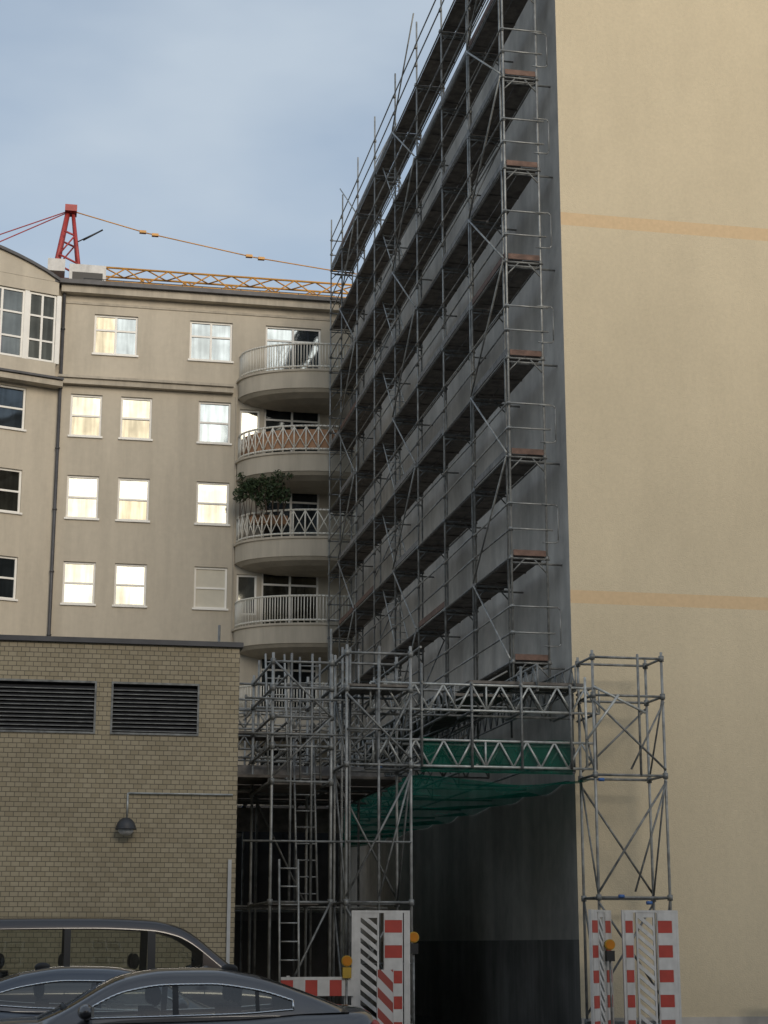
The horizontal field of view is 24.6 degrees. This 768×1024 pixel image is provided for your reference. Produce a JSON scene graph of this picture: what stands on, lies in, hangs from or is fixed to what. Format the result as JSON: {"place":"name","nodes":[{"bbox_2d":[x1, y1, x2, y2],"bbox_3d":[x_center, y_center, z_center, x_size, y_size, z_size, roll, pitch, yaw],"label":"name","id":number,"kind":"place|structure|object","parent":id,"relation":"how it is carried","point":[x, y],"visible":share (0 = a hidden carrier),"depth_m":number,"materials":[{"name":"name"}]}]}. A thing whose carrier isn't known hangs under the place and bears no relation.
{"place":"outdoors","nodes":[
{"label":"outdoors","id":0,"kind":"place"},
{"bbox_2d":[0,249,61,635],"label":"wing walls","id":1,"kind":"structure","parent":0,"point":[25,535],"depth_m":55.44,"materials":[{"name":"beige paint"}]},
{"bbox_2d":[0,286,61,601],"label":"wing window frames","id":2,"kind":"structure","parent":1,"relation":"attached to","point":[25,325],"depth_m":56.11,"materials":[{"name":"white wood"}]},
{"bbox_2d":[0,289,53,597],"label":"wing window panes","id":3,"kind":"object","parent":2,"relation":"in","point":[11,325],"visible":0.86,"depth_m":55.91,"materials":[{"name":"grey glass"}]},
{"bbox_2d":[0,245,63,389],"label":"wing cornice","id":4,"kind":"structure","parent":1,"relation":"attached to","point":[30,378],"depth_m":55.97,"materials":[{"name":"beige paint"}]},
{"bbox_2d":[0,640,239,974],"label":"walls","id":5,"kind":"structure","parent":0,"point":[67,849],"depth_m":26.41,"materials":[{"name":"brick"}]},
{"bbox_2d":[0,678,199,735],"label":"louvre grilles","id":6,"kind":"object","parent":5,"relation":"on","point":[69,706],"visible":1,"depth_m":26.77,"materials":[{"name":"black metal"}]},
{"bbox_2d":[0,635,243,651],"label":"roof flashing","id":7,"kind":"object","parent":5,"relation":"on","point":[240,645],"visible":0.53,"depth_m":26.99,"materials":[{"name":"metal"}]},
{"bbox_2d":[115,817,136,835],"bbox_3d":[-3.841,4.679,26.245,0.316,0.268,0.323,3,-14,-11],"label":"wall lamp","id":8,"kind":"object","parent":5,"relation":"attached to","point":[125,826],"visible":1,"depth_m":26.15,"materials":[{"name":"metal"}]},
{"bbox_2d":[126,792,232,817],"bbox_3d":[-3.077,4.431,26.595,1.594,0.382,0.028,3,-14,-11],"label":"conduit","id":9,"kind":"object","parent":5,"relation":"attached to","point":[128,793],"visible":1,"depth_m":26.60,"materials":[{"name":"metal"}]},
{"bbox_2d":[226,860,231,963],"bbox_3d":[-2.321,6.085,26.346,0.050,1.750,0.046,3,-14,-11],"label":"cable duct","id":10,"kind":"object","parent":5,"relation":"attached to","point":[228,914],"visible":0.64,"depth_m":26.35,"materials":[{"name":"white plastic"}]},
{"bbox_2d":[46,294,349,996],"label":"walls","id":11,"kind":"structure","parent":0,"point":[171,545],"depth_m":56.52,"materials":[{"name":"painted render"}]},
{"bbox_2d":[60,315,320,765],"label":"window frames","id":12,"kind":"structure","parent":11,"relation":"attached to","point":[291,502],"depth_m":56.67,"materials":[{"name":"white wood"}]},
{"bbox_2d":[64,317,318,765],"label":"window panes","id":13,"kind":"object","parent":12,"relation":"in","point":[84,487],"visible":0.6,"depth_m":56.74,"materials":[{"name":"white glass"}]},
{"bbox_2d":[46,278,344,641],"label":"cornice gutter and downpipe","id":14,"kind":"object","parent":11,"relation":"attached to","point":[154,292],"visible":0.76,"depth_m":57.44,"materials":[{"name":"metal"}]},
{"bbox_2d":[237,804,336,806],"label":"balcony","id":15,"kind":"structure","parent":11,"relation":"attached to","point":[277,805],"depth_m":53.31,"materials":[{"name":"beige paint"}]},
{"bbox_2d":[231,595,354,661],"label":"balcony","id":16,"kind":"structure","parent":11,"relation":"attached to","point":[304,640],"depth_m":54.73,"materials":[{"name":"beige paint"}]},
{"bbox_2d":[233,509,355,577],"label":"balcony","id":17,"kind":"structure","parent":11,"relation":"attached to","point":[299,556],"depth_m":55.40,"materials":[{"name":"beige paint"}]},
{"bbox_2d":[232,469,293,525],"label":"potted shrub","id":18,"kind":"object","parent":17,"relation":"on","point":[249,486],"visible":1,"depth_m":55.55,"materials":[{"name":"green plant"}]},
{"bbox_2d":[235,425,355,494],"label":"balcony","id":19,"kind":"structure","parent":11,"relation":"attached to","point":[309,470],"depth_m":56.07,"materials":[{"name":"beige paint"}]},
{"bbox_2d":[236,343,355,413],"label":"balcony","id":20,"kind":"structure","parent":11,"relation":"attached to","point":[303,390],"depth_m":56.75,"materials":[{"name":"beige paint"}]},
{"bbox_2d":[238,683,354,748],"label":"balcony","id":21,"kind":"structure","parent":11,"relation":"attached to","point":[277,720],"depth_m":54.15,"materials":[{"name":"beige paint"}]},
{"bbox_2d":[0,0,489,296],"label":"sky","id":22,"kind":"structure","parent":0,"point":[237,126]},
{"bbox_2d":[350,1003,463,1023],"bbox_3d":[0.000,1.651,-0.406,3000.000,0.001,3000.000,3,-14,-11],"label":"ground","id":23,"kind":"structure","parent":0,"point":[423,1020],"depth_m":41.05,"materials":[{"name":"grey asphalt"}]},
{"bbox_2d":[0,204,356,297],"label":"tower crane","id":24,"kind":"object","parent":23,"relation":"on","point":[57,267],"visible":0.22,"depth_m":84.88,"materials":[{"name":"yellow paint"},{"name":"red paint"},{"name":"concrete"}]},
{"bbox_2d":[234,805,344,1003],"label":"passage outbuilding","id":25,"kind":"structure","parent":23,"relation":"on","point":[319,954],"depth_m":37.40,"materials":[{"name":"metal"}]},
{"bbox_2d":[236,832,241,837],"bbox_3d":[-3.094,6.739,37.229,0.316,0.268,0.323,3,-14,-11],"label":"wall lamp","id":26,"kind":"object","parent":25,"relation":"attached to","point":[238,834],"visible":0.36,"depth_m":37.12,"materials":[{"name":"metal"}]},
{"bbox_2d":[218,625,401,1003],"bbox_3d":[-1.992,6.171,34.136,3.984,7.500,6.700,3,-14,-11],"label":"gantry scaffolding","id":27,"kind":"object","parent":23,"relation":"on","point":[363,784],"visible":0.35,"depth_m":34.96,"materials":[{"name":"metal"}]},
{"bbox_2d":[347,0,767,1023],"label":"walls","id":28,"kind":"structure","parent":0,"point":[653,136],"depth_m":34.85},
{"bbox_2d":[327,0,564,799],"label":"facade scaffolding","id":29,"kind":"object","parent":28,"relation":"attached to","point":[505,471],"visible":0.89,"depth_m":41.86,"materials":[{"name":"metal"}]},
{"bbox_2d":[263,646,600,806],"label":"lattice girder bridge","id":30,"kind":"structure","parent":29,"relation":"attached to","point":[441,711],"depth_m":31.43,"materials":[{"name":"metal"}]},
{"bbox_2d":[343,737,591,847],"bbox_3d":[0.067,6.909,41.213,3.120,0.798,21.670,3,-14,-11],"label":"debris net","id":31,"kind":"object","parent":29,"relation":"attached to","point":[439,800],"visible":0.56,"depth_m":32.91,"materials":[{"name":"green fabric"}]},
{"bbox_2d":[581,1016,767,1023],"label":"plinth","id":32,"kind":"structure","parent":28,"relation":"attached to","point":[728,1020],"depth_m":31.71,"materials":[{"name":"grey concrete"}]},
{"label":"pavement","id":33,"kind":"structure","parent":0,"visible":0},
{"bbox_2d":[0,917,271,1007],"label":"parked van","id":34,"kind":"object","parent":33,"relation":"on","point":[204,955],"visible":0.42,"depth_m":22.26,"materials":[{"name":"black paint"}]},
{"bbox_2d":[278,859,299,982],"bbox_3d":[-1.565,7.229,29.055,0.360,2.984,0.384,3,-14,-11],"label":"ladder","id":35,"kind":"object","parent":33,"relation":"on","point":[297,941],"visible":0.75,"depth_m":29.19,"materials":[{"name":"silver metal"}]},
{"bbox_2d":[242,652,348,1001],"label":"scaffold access tower","id":36,"kind":"structure","parent":33,"relation":"on","point":[271,787],"depth_m":30.31,"materials":[{"name":"metal"}]},
{"bbox_2d":[281,976,353,1004],"bbox_3d":[-1.090,8.086,28.601,1.200,1.100,0.500,3,-14,-11],"label":"barrier board","id":37,"kind":"object","parent":33,"relation":"on","point":[325,986],"visible":0.76,"depth_m":28.66,"materials":[{"name":"white plastic"}]},
{"bbox_2d":[341,955,351,1004],"bbox_3d":[-0.610,7.941,28.682,0.180,1.419,0.100,3,-14,-11],"label":"warning lamp","id":38,"kind":"object","parent":33,"relation":"on","point":[346,961],"visible":0.95,"depth_m":28.75,"materials":[{"name":"yellow plastic"}]},
{"bbox_2d":[332,644,413,1023],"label":"scaffold tower","id":39,"kind":"structure","parent":33,"relation":"on","point":[348,690],"depth_m":30.46,"materials":[{"name":"metal"}]},
{"bbox_2d":[351,910,409,1023],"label":"construction barrier fence","id":40,"kind":"object","parent":33,"relation":"on","point":[392,939],"visible":0.76,"depth_m":29.02,"materials":[{"name":"white plastic"}]},
{"bbox_2d":[376,969,393,1023],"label":"warning beacon","id":41,"kind":"object","parent":33,"relation":"on","point":[385,1000],"visible":1,"depth_m":28.13,"materials":[{"name":"white plastic"}]},
{"bbox_2d":[410,932,418,1023],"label":"warning lamp","id":42,"kind":"object","parent":33,"relation":"on","point":[414,937],"visible":1,"depth_m":29.13,"materials":[{"name":"black plastic"}]},
{"bbox_2d":[588,909,613,1023],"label":"construction barrier fence","id":43,"kind":"object","parent":33,"relation":"on","point":[597,982],"visible":0.95,"depth_m":29.47,"materials":[{"name":"white plastic"}]},
{"bbox_2d":[604,939,614,1023],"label":"warning lamp","id":44,"kind":"object","parent":33,"relation":"on","point":[609,944],"visible":1,"depth_m":29.65,"materials":[{"name":"black plastic"}]},
{"bbox_2d":[575,650,672,1023],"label":"scaffold tower","id":45,"kind":"structure","parent":33,"relation":"on","point":[653,898],"depth_m":31.16,"materials":[{"name":"metal"}]},
{"bbox_2d":[621,910,681,1023],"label":"construction barrier fence","id":46,"kind":"object","parent":33,"relation":"on","point":[669,983],"visible":1,"depth_m":29.85,"materials":[{"name":"white plastic"}]},
{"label":"road","id":47,"kind":"structure","parent":0,"visible":0},
{"bbox_2d":[0,962,210,1017],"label":"parked car","id":48,"kind":"object","parent":47,"relation":"on","point":[39,976],"visible":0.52,"depth_m":19.08,"materials":[{"name":"grey paint"}]},
{"bbox_2d":[0,964,379,1023],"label":"parked car","id":49,"kind":"object","parent":47,"relation":"on","point":[290,1005],"visible":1,"depth_m":17.36,"materials":[{"name":"grey paint"}]}
]}

